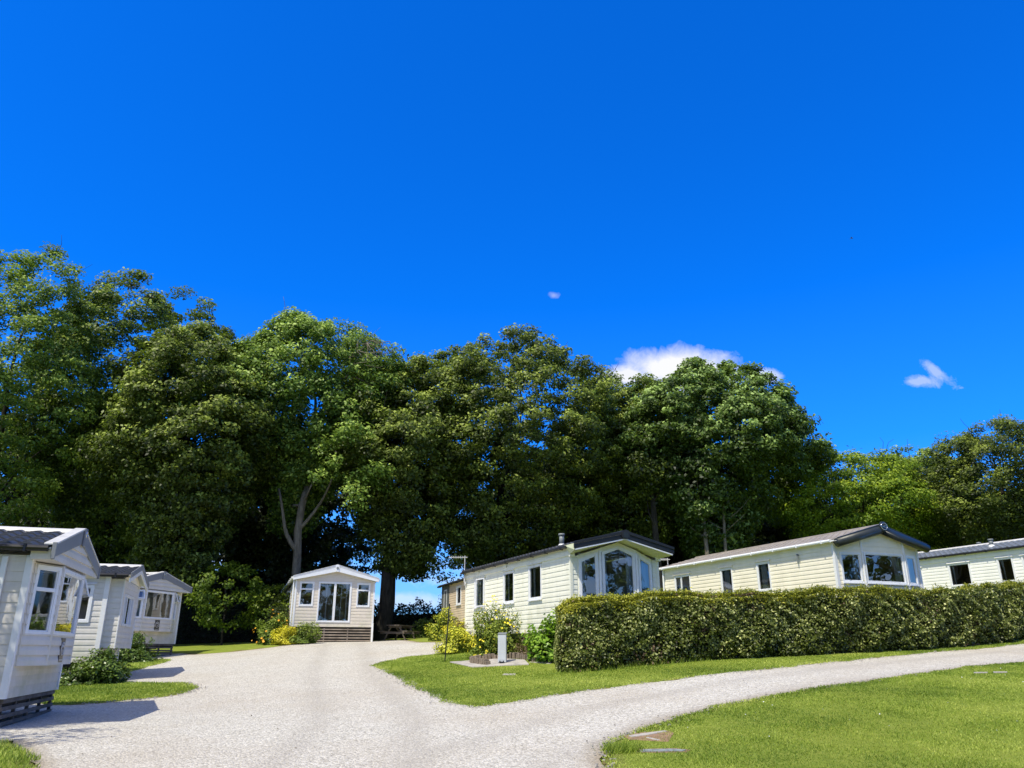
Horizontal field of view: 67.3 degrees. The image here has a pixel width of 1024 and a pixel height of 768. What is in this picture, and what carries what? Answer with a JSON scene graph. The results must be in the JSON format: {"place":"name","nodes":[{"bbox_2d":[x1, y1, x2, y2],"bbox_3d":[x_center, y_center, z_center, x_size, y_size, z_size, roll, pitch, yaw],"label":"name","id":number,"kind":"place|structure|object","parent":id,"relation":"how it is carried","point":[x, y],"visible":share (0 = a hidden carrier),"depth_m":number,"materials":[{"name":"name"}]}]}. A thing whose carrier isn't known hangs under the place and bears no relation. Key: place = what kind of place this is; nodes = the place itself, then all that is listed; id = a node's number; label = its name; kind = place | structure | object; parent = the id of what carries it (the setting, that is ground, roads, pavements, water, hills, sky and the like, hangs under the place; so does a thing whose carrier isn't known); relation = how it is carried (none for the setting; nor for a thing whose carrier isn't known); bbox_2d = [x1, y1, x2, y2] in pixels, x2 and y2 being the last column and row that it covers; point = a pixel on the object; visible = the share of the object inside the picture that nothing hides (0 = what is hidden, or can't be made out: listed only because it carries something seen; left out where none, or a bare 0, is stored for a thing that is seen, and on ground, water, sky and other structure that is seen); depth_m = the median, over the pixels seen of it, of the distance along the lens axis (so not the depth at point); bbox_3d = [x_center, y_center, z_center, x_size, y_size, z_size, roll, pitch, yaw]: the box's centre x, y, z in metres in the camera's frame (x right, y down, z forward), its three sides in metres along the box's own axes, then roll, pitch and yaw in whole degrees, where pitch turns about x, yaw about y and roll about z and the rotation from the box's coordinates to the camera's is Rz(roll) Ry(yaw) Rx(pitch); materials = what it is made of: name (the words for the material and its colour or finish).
{"place":"outdoors","nodes":[
{"label":"outdoors","id":0,"kind":"place"},
{"bbox_2d":[2,640,956,766],"bbox_3d":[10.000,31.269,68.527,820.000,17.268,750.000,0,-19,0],"label":"ground","id":1,"kind":"structure","parent":0,"point":[601,758],"depth_m":11.62,"materials":[{"name":"green plant"}]},
{"bbox_2d":[0,738,41,767],"bbox_3d":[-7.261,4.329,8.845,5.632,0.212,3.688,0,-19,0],"label":"grass","id":2,"kind":"structure","parent":1,"relation":"on","point":[10,752],"depth_m":9.10,"materials":[{"name":"green plant"}]},
{"bbox_2d":[0,526,100,726],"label":"static caravan","id":3,"kind":"object","parent":1,"relation":"on","point":[39,614],"visible":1,"depth_m":13.43,"materials":[{"name":"white plastic"}]},
{"bbox_2d":[23,564,61,634],"bbox_3d":[-8.156,3.735,13.288,0.166,1.150,0.589,-3,-19,8],"label":"bay window","id":4,"kind":"structure","parent":3,"relation":"in","point":[57,571],"depth_m":13.38,"materials":[{"name":"white plastic"}]},
{"bbox_2d":[53,568,84,636],"bbox_3d":[-8.361,4.120,14.393,0.163,1.150,1.680,6,-20,-16],"label":"bay window","id":5,"kind":"structure","parent":3,"relation":"in","point":[71,591],"depth_m":14.47,"materials":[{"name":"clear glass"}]},
{"bbox_2d":[82,579,89,597],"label":"bay window","id":6,"kind":"structure","parent":3,"relation":"in","point":[85,592],"depth_m":15.52,"materials":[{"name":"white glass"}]},
{"bbox_2d":[0,421,110,547],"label":"shaded tree","id":7,"kind":"object","parent":1,"relation":"on","point":[4,474],"visible":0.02,"depth_m":54.94,"materials":[{"name":"green plant"}]},
{"bbox_2d":[0,235,119,526],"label":"beech tree","id":8,"kind":"object","parent":1,"relation":"on","point":[34,481],"visible":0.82,"depth_m":41.88,"materials":[{"name":"green plant"}]},
{"bbox_2d":[40,563,148,670],"bbox_3d":[-15.878,6.746,21.532,9.680,3.608,3.973,6,-20,-16],"label":"static caravan","id":9,"kind":"object","parent":1,"relation":"on","point":[109,605],"visible":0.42,"depth_m":21.51,"materials":[{"name":"white plastic"}]},
{"bbox_2d":[78,582,97,622],"bbox_3d":[-11.959,6.003,21.189,0.810,1.085,0.155,6,-20,-16],"label":"window","id":10,"kind":"structure","parent":9,"relation":"in","point":[91,585],"depth_m":21.24,"materials":[{"name":"white plastic"}]},
{"bbox_2d":[121,594,134,626],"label":"bay window","id":11,"kind":"structure","parent":9,"relation":"in","point":[129,600],"depth_m":22.88,"materials":[{"name":"white plastic"}]},
{"bbox_2d":[2,431,200,555],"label":"shaded tree","id":12,"kind":"object","parent":1,"relation":"on","point":[38,521],"visible":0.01,"depth_m":52.25,"materials":[{"name":"green plant"}]},
{"bbox_2d":[0,267,236,563],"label":"beech tree","id":13,"kind":"object","parent":1,"relation":"on","point":[106,298],"visible":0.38,"depth_m":45.20,"materials":[{"name":"green plant"}]},
{"bbox_2d":[41,680,198,704],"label":"lawn","id":14,"kind":"structure","parent":1,"relation":"on","point":[112,694],"depth_m":17.66,"materials":[{"name":"green plant"}]},
{"bbox_2d":[59,656,126,685],"bbox_3d":[-11.399,7.592,20.343,1.841,0.792,1.537,-10,-22,26],"label":"bramble","id":15,"kind":"object","parent":14,"relation":"on","point":[69,678],"visible":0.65,"depth_m":20.08,"materials":[{"name":"green plant"}]},
{"bbox_2d":[76,645,132,683],"bbox_3d":[-10.921,7.540,20.633,1.317,1.027,1.393,0,-19,0],"label":"bramble","id":16,"kind":"object","parent":14,"relation":"on","point":[108,661],"visible":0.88,"depth_m":20.29,"materials":[{"name":"green plant"}]},
{"bbox_2d":[82,571,192,656],"bbox_3d":[-19.844,10.278,33.861,10.048,3.750,4.155,-5,-20,13],"label":"static caravan","id":17,"kind":"object","parent":1,"relation":"on","point":[158,611],"visible":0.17,"depth_m":33.49,"materials":[{"name":"white plastic"}]},
{"bbox_2d":[136,589,144,617],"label":"bay window","id":18,"kind":"structure","parent":17,"relation":"in","point":[142,597],"depth_m":31.92,"materials":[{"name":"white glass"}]},
{"bbox_2d":[143,590,174,619],"bbox_3d":[-15.158,9.467,32.902,0.163,1.150,1.780,-5,-20,13],"label":"bay window","id":19,"kind":"structure","parent":17,"relation":"in","point":[169,594],"depth_m":33.50,"materials":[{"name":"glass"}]},
{"bbox_2d":[172,593,180,620],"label":"bay window","id":20,"kind":"structure","parent":17,"relation":"in","point":[177,598],"depth_m":34.15,"materials":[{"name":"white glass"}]},
{"bbox_2d":[62,320,308,598],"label":"beech tree","id":21,"kind":"object","parent":1,"relation":"on","point":[179,549],"visible":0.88,"depth_m":41.27,"materials":[{"name":"green plant"}]},
{"bbox_2d":[150,642,290,654],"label":"lawn","id":22,"kind":"structure","parent":1,"relation":"on","point":[205,648],"depth_m":36.42,"materials":[{"name":"green plant"}]},
{"bbox_2d":[184,560,272,644],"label":"sapling","id":23,"kind":"object","parent":22,"relation":"on","point":[201,595],"visible":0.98,"depth_m":40.44,"materials":[{"name":"green plant"}]},
{"bbox_2d":[244,583,289,629],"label":"sapling","id":24,"kind":"object","parent":22,"relation":"on","point":[255,607],"visible":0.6,"depth_m":40.82,"materials":[{"name":"green plant"}]},
{"bbox_2d":[251,609,290,644],"bbox_3d":[-11.393,11.628,36.777,1.928,1.671,1.822,-16,-25,39],"label":"flowering shrub","id":25,"kind":"object","parent":22,"relation":"on","point":[264,637],"visible":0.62,"depth_m":36.50,"materials":[{"name":"green plant"}]},
{"bbox_2d":[257,594,291,641],"bbox_3d":[-12.069,12.150,39.784,1.891,2.463,1.848,0,-19,0],"label":"conifer shrub","id":26,"kind":"object","parent":22,"relation":"on","point":[279,608],"visible":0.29,"depth_m":39.67,"materials":[{"name":"green plant"}]},
{"bbox_2d":[270,624,299,644],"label":"golden shrub","id":27,"kind":"object","parent":22,"relation":"on","point":[283,636],"visible":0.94,"depth_m":35.67,"materials":[{"name":"yellow plant"}]},
{"bbox_2d":[289,621,321,643],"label":"green shrub","id":28,"kind":"object","parent":22,"relation":"on","point":[301,636],"visible":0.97,"depth_m":35.84,"materials":[{"name":"green plant"}]},
{"bbox_2d":[119,441,325,625],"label":"shaded tree","id":29,"kind":"object","parent":1,"relation":"on","point":[234,554],"visible":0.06,"depth_m":52.77,"materials":[{"name":"green plant"}]},
{"bbox_2d":[175,590,272,643],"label":"hedgerow","id":30,"kind":"object","parent":1,"relation":"on","point":[190,630],"visible":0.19,"depth_m":47.41,"materials":[{"name":"green plant"}]},
{"bbox_2d":[173,297,418,613],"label":"ash tree","id":31,"kind":"object","parent":1,"relation":"on","point":[302,483],"visible":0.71,"depth_m":44.81,"materials":[{"name":"green plant"}]},
{"bbox_2d":[211,456,381,620],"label":"shaded tree","id":32,"kind":"object","parent":1,"relation":"on","point":[326,552],"visible":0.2,"depth_m":53.16,"materials":[{"name":"green plant"}]},
{"bbox_2d":[281,565,379,641],"bbox_3d":[-10.398,12.575,42.594,4.365,3.998,10.595,6,-20,-18],"label":"static caravan","id":33,"kind":"object","parent":1,"relation":"on","point":[342,610],"visible":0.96,"depth_m":38.37,"materials":[{"name":"beige plastic"}]},
{"bbox_2d":[298,582,314,605],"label":"window","id":34,"kind":"structure","parent":33,"relation":"in","point":[313,583],"depth_m":37.88,"materials":[{"name":"white plastic"}]},
{"bbox_2d":[316,582,351,622],"bbox_3d":[-8.839,10.842,38.215,1.630,1.930,0.162,6,-20,-18],"label":"patio door","id":35,"kind":"structure","parent":33,"relation":"in","point":[335,583],"depth_m":38.22,"materials":[{"name":"white plastic"}]},
{"bbox_2d":[356,583,370,606],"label":"window","id":36,"kind":"structure","parent":33,"relation":"in","point":[358,584],"depth_m":38.73,"materials":[{"name":"white plastic"}]},
{"bbox_2d":[373,594,441,638],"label":"hedgerow","id":37,"kind":"object","parent":1,"relation":"on","point":[408,618],"visible":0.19,"depth_m":47.24,"materials":[{"name":"green plant"}]},
{"bbox_2d":[314,350,516,640],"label":"beech tree","id":38,"kind":"object","parent":1,"relation":"on","point":[409,534],"visible":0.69,"depth_m":44.91,"materials":[{"name":"green plant"}]},
{"bbox_2d":[379,638,478,641],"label":"lawn","id":39,"kind":"structure","parent":1,"relation":"on","point":[418,639],"depth_m":37.79,"materials":[{"name":"green plant"}]},
{"bbox_2d":[378,625,420,640],"bbox_3d":[-5.809,12.974,39.999,1.600,0.801,1.950,-5,-20,15],"label":"picnic table","id":40,"kind":"object","parent":39,"relation":"on","point":[398,630],"visible":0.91,"depth_m":39.48,"materials":[{"name":"brown wood"}]},
{"bbox_2d":[405,617,437,637],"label":"green shrub","id":41,"kind":"object","parent":39,"relation":"on","point":[422,629],"visible":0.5,"depth_m":44.26,"materials":[{"name":"green plant"}]},
{"bbox_2d":[425,606,457,640],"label":"variegated shrub","id":42,"kind":"object","parent":39,"relation":"on","point":[433,634],"visible":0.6,"depth_m":31.85,"materials":[{"name":"yellow plant"}]},
{"bbox_2d":[437,578,465,624],"bbox_3d":[-0.944,11.187,38.683,3.618,3.525,8.850,7,-20,-19],"label":"static caravan","id":43,"kind":"object","parent":1,"relation":"on","point":[453,594],"visible":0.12,"depth_m":39.65,"materials":[{"name":"beige plastic"}]},
{"bbox_2d":[455,585,461,605],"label":"window","id":44,"kind":"structure","parent":43,"relation":"in","point":[457,587],"depth_m":39.28,"materials":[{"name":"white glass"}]},
{"bbox_2d":[349,323,626,570],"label":"beech tree","id":45,"kind":"object","parent":1,"relation":"on","point":[507,526],"visible":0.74,"depth_m":46.26,"materials":[{"name":"green plant"}]},
{"bbox_2d":[478,452,598,543],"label":"shaded tree","id":46,"kind":"object","parent":1,"relation":"on","point":[572,535],"visible":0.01,"depth_m":55.50,"materials":[{"name":"green plant"}]},
{"bbox_2d":[449,530,673,643],"bbox_3d":[1.217,7.492,26.518,4.045,3.900,9.694,8,-21,-22],"label":"static caravan","id":47,"kind":"object","parent":1,"relation":"on","point":[533,587],"visible":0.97,"depth_m":24.19,"materials":[{"name":"beige plastic"}]},
{"bbox_2d":[473,575,485,608],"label":"window","id":48,"kind":"structure","parent":47,"relation":"in","point":[476,589],"depth_m":28.87,"materials":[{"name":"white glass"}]},
{"bbox_2d":[502,568,514,604],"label":"window","id":49,"kind":"structure","parent":47,"relation":"in","point":[505,572],"depth_m":26.71,"materials":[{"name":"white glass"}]},
{"bbox_2d":[526,561,541,601],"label":"window","id":50,"kind":"structure","parent":47,"relation":"in","point":[533,565],"depth_m":24.90,"materials":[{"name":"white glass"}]},
{"bbox_2d":[578,552,598,604],"bbox_3d":[2.259,5.859,22.728,0.600,1.770,0.162,3,-19,-10],"label":"front window","id":51,"kind":"structure","parent":47,"relation":"in","point":[582,577],"depth_m":22.77,"materials":[{"name":"white plastic"}]},
{"bbox_2d":[600,546,636,594],"bbox_3d":[3.188,5.865,23.066,1.160,1.980,0.163,8,-21,-22],"label":"front window","id":52,"kind":"structure","parent":47,"relation":"in","point":[629,556],"depth_m":23.24,"materials":[{"name":"white plastic"}]},
{"bbox_2d":[638,554,652,601],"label":"front window","id":53,"kind":"structure","parent":47,"relation":"in","point":[646,565],"depth_m":23.61,"materials":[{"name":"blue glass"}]},
{"bbox_2d":[536,370,708,570],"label":"beech tree","id":54,"kind":"object","parent":1,"relation":"on","point":[625,507],"visible":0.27,"depth_m":49.37,"materials":[{"name":"green plant"}]},
{"bbox_2d":[564,487,691,566],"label":"shaded tree","id":55,"kind":"object","parent":1,"relation":"on","point":[677,557],"visible":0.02,"depth_m":56.07,"materials":[{"name":"green plant"}]},
{"bbox_2d":[595,408,716,600],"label":"woodland tree","id":56,"kind":"object","parent":1,"relation":"on","point":[653,518],"visible":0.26,"depth_m":47.25,"materials":[{"name":"green plant"}]},
{"bbox_2d":[369,640,1023,706],"bbox_3d":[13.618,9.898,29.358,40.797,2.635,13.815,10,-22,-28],"label":"lawn","id":57,"kind":"structure","parent":1,"relation":"on","point":[551,666],"depth_m":18.11,"materials":[{"name":"green plant"}]},
{"bbox_2d":[444,604,449,660],"bbox_3d":[-1.879,7.252,22.232,0.139,1.722,0.038,0,-19,0],"label":"metal rod","id":58,"kind":"object","parent":57,"relation":"on","point":[447,632],"visible":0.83,"depth_m":22.24,"materials":[{"name":"metal"}]},
{"bbox_2d":[433,622,478,652],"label":"golden shrub","id":59,"kind":"object","parent":57,"relation":"on","point":[456,634],"visible":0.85,"depth_m":24.51,"materials":[{"name":"yellow plant"}]},
{"bbox_2d":[450,658,528,667],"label":"concrete slab","id":60,"kind":"structure","parent":57,"relation":"on","point":[509,662],"depth_m":20.63,"materials":[{"name":"grey concrete"}]},
{"bbox_2d":[498,632,506,662],"bbox_3d":[-0.262,7.131,20.819,0.236,0.779,0.283,-2,-19,6],"label":"utility post","id":61,"kind":"object","parent":60,"relation":"on","point":[502,648],"visible":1,"depth_m":20.75,"materials":[{"name":"white plastic"}]},
{"bbox_2d":[499,637,504,659],"bbox_3d":[-0.272,7.131,20.727,0.170,0.580,0.002,-2,-19,6],"label":"door","id":62,"kind":"structure","parent":61,"relation":"in","point":[501,639],"depth_m":20.73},
{"bbox_2d":[463,595,526,655],"bbox_3d":[-0.471,7.212,22.872,1.997,1.755,1.969,16,-25,-39],"label":"flowering shrub","id":63,"kind":"object","parent":57,"relation":"on","point":[487,634],"visible":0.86,"depth_m":22.51,"materials":[{"name":"green plant"}]},
{"bbox_2d":[469,652,535,664],"bbox_3d":[-0.261,7.600,21.149,1.786,0.412,1.306,3,-19,-8],"label":"stone edging","id":64,"kind":"object","parent":57,"relation":"on","point":[483,660],"visible":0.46,"depth_m":21.28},
{"bbox_2d":[512,627,540,654],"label":"dry shrub","id":65,"kind":"object","parent":57,"relation":"on","point":[522,650],"visible":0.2,"depth_m":22.14,"materials":[{"name":"brown plant"}]},
{"bbox_2d":[521,608,555,661],"bbox_3d":[1.048,6.892,21.098,1.571,1.428,1.457,11,-22,-28],"label":"broad leaved shrub","id":66,"kind":"object","parent":57,"relation":"on","point":[544,640],"visible":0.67,"depth_m":20.81,"materials":[{"name":"green plant"}]},
{"bbox_2d":[531,655,722,675],"bbox_3d":[8.823,8.078,24.154,19.969,1.752,3.333,17,-26,-40],"label":"grass tuft","id":67,"kind":"object","parent":57,"relation":"on","point":[629,666],"visible":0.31,"depth_m":18.74,"materials":[{"name":"green plant"}]},
{"bbox_2d":[553,577,1023,672],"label":"hedge","id":68,"kind":"object","parent":57,"relation":"on","point":[616,630],"visible":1,"depth_m":20.38,"materials":[{"name":"green plant"}]},
{"bbox_2d":[628,429,786,554],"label":"woodland tree","id":69,"kind":"object","parent":1,"relation":"on","point":[706,546],"visible":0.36,"depth_m":46.70,"materials":[{"name":"green plant"}]},
{"bbox_2d":[647,507,788,559],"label":"shaded tree","id":70,"kind":"object","parent":1,"relation":"on","point":[762,539],"visible":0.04,"depth_m":54.65,"materials":[{"name":"green plant"}]},
{"bbox_2d":[610,356,838,559],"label":"sycamore tree","id":71,"kind":"object","parent":1,"relation":"on","point":[782,436],"visible":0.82,"depth_m":46.91,"materials":[{"name":"green plant"}]},
{"bbox_2d":[669,427,791,551],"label":"woodland tree","id":72,"kind":"object","parent":1,"relation":"on","point":[724,531],"visible":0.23,"depth_m":46.85,"materials":[{"name":"green plant"}]},
{"bbox_2d":[659,521,929,597],"bbox_3d":[10.130,7.939,29.085,4.203,3.945,10.436,8,-21,-22],"label":"static caravan","id":73,"kind":"object","parent":1,"relation":"on","point":[882,553],"visible":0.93,"depth_m":26.21,"materials":[{"name":"beige plastic"}]},
{"bbox_2d":[673,572,691,591],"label":"window","id":74,"kind":"structure","parent":73,"relation":"in","point":[680,576],"depth_m":31.83,"materials":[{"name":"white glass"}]},
{"bbox_2d":[718,565,733,592],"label":"window","id":75,"kind":"structure","parent":73,"relation":"in","point":[724,568],"depth_m":29.32,"materials":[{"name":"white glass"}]},
{"bbox_2d":[754,559,771,591],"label":"window","id":76,"kind":"structure","parent":73,"relation":"in","point":[760,562],"depth_m":27.49,"materials":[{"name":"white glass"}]},
{"bbox_2d":[839,552,865,583],"bbox_3d":[10.835,5.889,24.599,0.800,0.975,0.201,5,-20,-13],"label":"front window","id":77,"kind":"structure","parent":73,"relation":"in","point":[856,557],"depth_m":24.64,"materials":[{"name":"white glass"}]},
{"bbox_2d":[863,552,908,585],"bbox_3d":[12.126,6.030,25.052,1.780,1.005,0.198,8,-21,-22],"label":"front window","id":78,"kind":"structure","parent":73,"relation":"in","point":[893,557],"depth_m":25.24,"materials":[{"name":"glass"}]},
{"bbox_2d":[905,556,920,586],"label":"front window","id":79,"kind":"structure","parent":73,"relation":"in","point":[907,558],"depth_m":25.63,"materials":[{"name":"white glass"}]},
{"bbox_2d":[756,496,851,542],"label":"shaded tree","id":80,"kind":"object","parent":1,"relation":"on","point":[781,534],"visible":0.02,"depth_m":54.57,"materials":[{"name":"green plant"}]},
{"bbox_2d":[599,661,1023,767],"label":"lawn","id":81,"kind":"structure","parent":1,"relation":"on","point":[860,744],"depth_m":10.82,"materials":[{"name":"green plant"}]},
{"bbox_2d":[593,738,644,754],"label":"grass tuft","id":82,"kind":"object","parent":81,"relation":"on","point":[623,747],"visible":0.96,"depth_m":9.70,"materials":[{"name":"green plant"}]},
{"bbox_2d":[624,730,673,741],"bbox_3d":[1.917,4.964,10.795,0.648,0.133,0.822,-6,-20,17],"label":"soil patch","id":83,"kind":"object","parent":81,"relation":"on","point":[658,736],"visible":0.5,"depth_m":10.68,"materials":[{"name":"brown soil"}]},
{"bbox_2d":[629,730,666,736],"bbox_3d":[1.926,4.968,10.855,0.691,0.113,0.111,13,-23,-33],"label":"kerb stone","id":84,"kind":"object","parent":83,"relation":"on","point":[644,734],"visible":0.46,"depth_m":10.84,"materials":[{"name":"concrete"}]},
{"bbox_2d":[636,748,689,752],"bbox_3d":[1.925,4.695,9.784,0.757,0.084,0.258,2,-19,-5],"label":"soil patch","id":85,"kind":"object","parent":81,"relation":"on","point":[666,752],"visible":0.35,"depth_m":9.73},
{"bbox_2d":[640,749,685,751],"bbox_3d":[1.906,4.681,9.767,0.631,0.073,0.141,2,-19,-6],"label":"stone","id":86,"kind":"object","parent":85,"relation":"on","point":[659,750],"visible":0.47,"depth_m":9.74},
{"bbox_2d":[767,446,857,528],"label":"woodland tree","id":87,"kind":"object","parent":1,"relation":"on","point":[816,494],"visible":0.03,"depth_m":53.11,"materials":[{"name":"green plant"}]},
{"bbox_2d":[800,445,887,528],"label":"woodland tree","id":88,"kind":"object","parent":1,"relation":"on","point":[838,480],"visible":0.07,"depth_m":53.65,"materials":[{"name":"green plant"}]},
{"bbox_2d":[767,439,960,540],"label":"lime tree","id":89,"kind":"object","parent":1,"relation":"on","point":[792,512],"visible":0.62,"depth_m":48.27,"materials":[{"name":"green plant"}]},
{"bbox_2d":[853,444,991,551],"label":"sycamore tree","id":90,"kind":"object","parent":1,"relation":"on","point":[934,541],"visible":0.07,"depth_m":52.53,"materials":[{"name":"green plant"}]},
{"bbox_2d":[887,413,1023,546],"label":"yew tree","id":91,"kind":"object","parent":1,"relation":"on","point":[984,524],"visible":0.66,"depth_m":47.06,"materials":[{"name":"green plant"}]},
{"bbox_2d":[918,538,1023,593],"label":"static caravan","id":92,"kind":"object","parent":1,"relation":"on","point":[979,563],"visible":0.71,"depth_m":35.28,"materials":[{"name":"beige plastic"}]},
{"bbox_2d":[946,560,972,586],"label":"window","id":93,"kind":"structure","parent":92,"relation":"in","point":[949,564],"depth_m":35.68,"materials":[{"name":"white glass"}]},
{"bbox_2d":[994,555,1016,582],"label":"window","id":94,"kind":"structure","parent":92,"relation":"in","point":[998,558],"depth_m":33.67,"materials":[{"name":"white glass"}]},
{"bbox_2d":[984,456,1023,532],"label":"yew tree","id":95,"kind":"object","parent":1,"relation":"on","point":[1007,487],"visible":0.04,"depth_m":50.37,"materials":[{"name":"green plant"}]},
{"bbox_2d":[0,640,1023,767],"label":"gravel road","id":96,"kind":"structure","parent":0,"point":[294,687],"depth_m":13.33,"materials":[{"name":"grey gravel"}]},
{"bbox_2d":[440,617,470,642],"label":"shrub","id":97,"kind":"object","parent":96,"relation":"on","point":[463,626],"visible":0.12,"depth_m":28.86,"materials":[{"name":"green plant"}]},
{"bbox_2d":[81,649,1009,767],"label":"loose stones","id":98,"kind":"object","parent":96,"relation":"on","point":[596,765],"visible":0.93,"depth_m":15.63,"materials":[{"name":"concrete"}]},
{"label":"lawn","id":99,"kind":"structure","parent":96,"relation":"on","visible":0},
{"bbox_2d":[118,631,162,662],"bbox_3d":[-14.199,9.831,28.725,2.160,1.195,1.600,0,-19,0],"label":"bramble","id":100,"kind":"object","parent":99,"relation":"on","point":[138,651],"visible":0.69,"depth_m":28.48,"materials":[{"name":"green plant"}]},
{"bbox_2d":[119,658,170,671],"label":"grass","id":101,"kind":"structure","parent":99,"relation":"on","point":[144,665],"depth_m":26.94,"materials":[{"name":"green plant"}]},
{"bbox_2d":[0,0,1023,615],"label":"sky","id":102,"kind":"structure","parent":0,"point":[649,186],"materials":[{"name":"blue"}]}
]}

